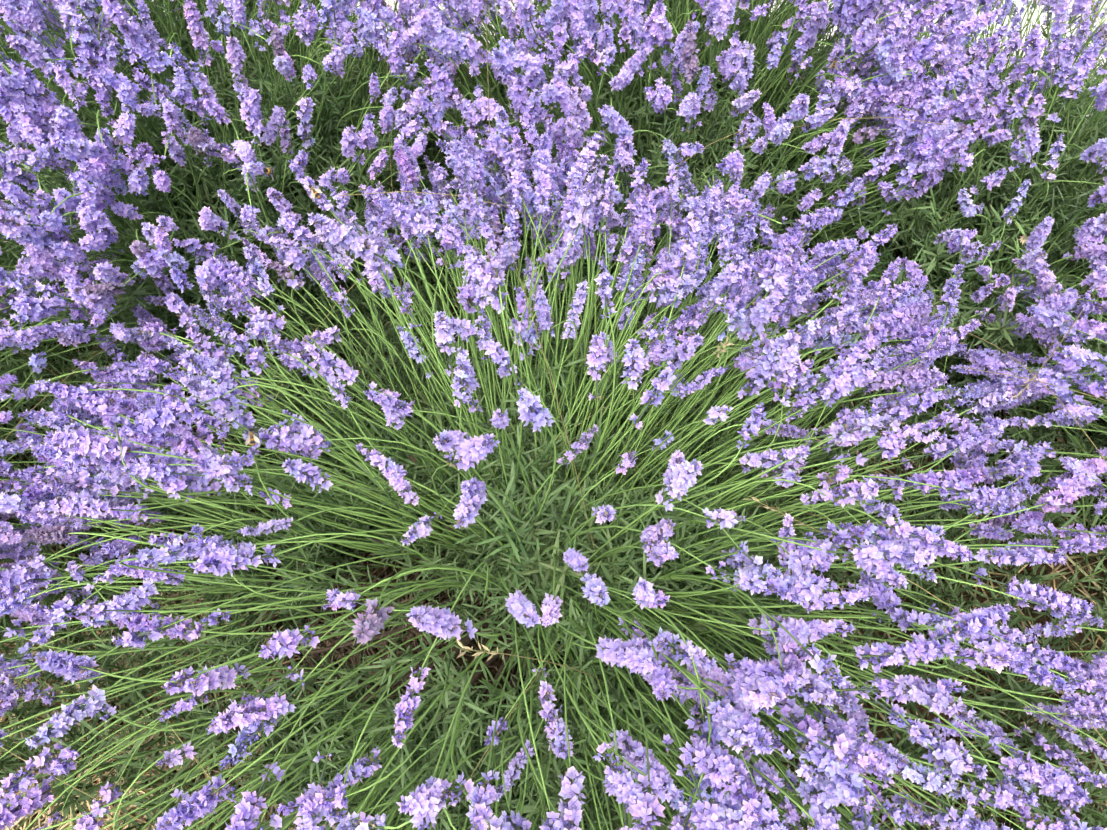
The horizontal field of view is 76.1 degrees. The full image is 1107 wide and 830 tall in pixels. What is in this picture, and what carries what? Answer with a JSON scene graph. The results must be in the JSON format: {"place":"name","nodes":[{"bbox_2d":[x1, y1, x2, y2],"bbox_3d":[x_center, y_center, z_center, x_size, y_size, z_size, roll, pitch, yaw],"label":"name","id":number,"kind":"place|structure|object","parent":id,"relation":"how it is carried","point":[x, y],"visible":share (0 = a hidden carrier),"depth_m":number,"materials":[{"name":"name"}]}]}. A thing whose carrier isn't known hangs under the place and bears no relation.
{"place":"outdoors","nodes":[
{"label":"outdoors","id":0,"kind":"place"},
{"bbox_2d":[0,27,1106,829],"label":"ground","id":1,"kind":"structure","parent":0,"point":[1044,619],"depth_m":1.22,"materials":[{"name":"soil"}]},
{"bbox_2d":[0,0,1106,829],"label":"lavender","id":2,"kind":"object","parent":1,"relation":"on","point":[548,526],"depth_m":1.04,"materials":[{"name":"green plant"}]},
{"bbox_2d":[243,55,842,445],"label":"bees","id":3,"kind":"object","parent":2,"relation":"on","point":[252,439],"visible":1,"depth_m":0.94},
{"bbox_2d":[0,0,1106,829],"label":"lavender flowers","id":4,"kind":"object","parent":2,"relation":"attached to","point":[934,148],"visible":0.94,"depth_m":0.94,"materials":[{"name":"purple plant"}]},
{"bbox_2d":[128,48,1098,761],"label":"lavender woody branches","id":5,"kind":"object","parent":2,"relation":"attached to","point":[466,640],"visible":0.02,"depth_m":1.12,"materials":[{"name":"plant"}]},
{"bbox_2d":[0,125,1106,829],"bbox_3d":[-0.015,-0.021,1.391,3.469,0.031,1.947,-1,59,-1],"label":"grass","id":6,"kind":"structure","parent":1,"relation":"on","point":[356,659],"depth_m":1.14,"materials":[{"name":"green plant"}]},
{"bbox_2d":[0,0,1106,829],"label":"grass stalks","id":7,"kind":"object","parent":1,"relation":"on","point":[488,652],"depth_m":0.93,"materials":[{"name":"plant"}]},
{"bbox_2d":[152,0,1106,115],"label":"gravel path","id":8,"kind":"structure","parent":0,"point":[1034,16],"depth_m":2.09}
]}

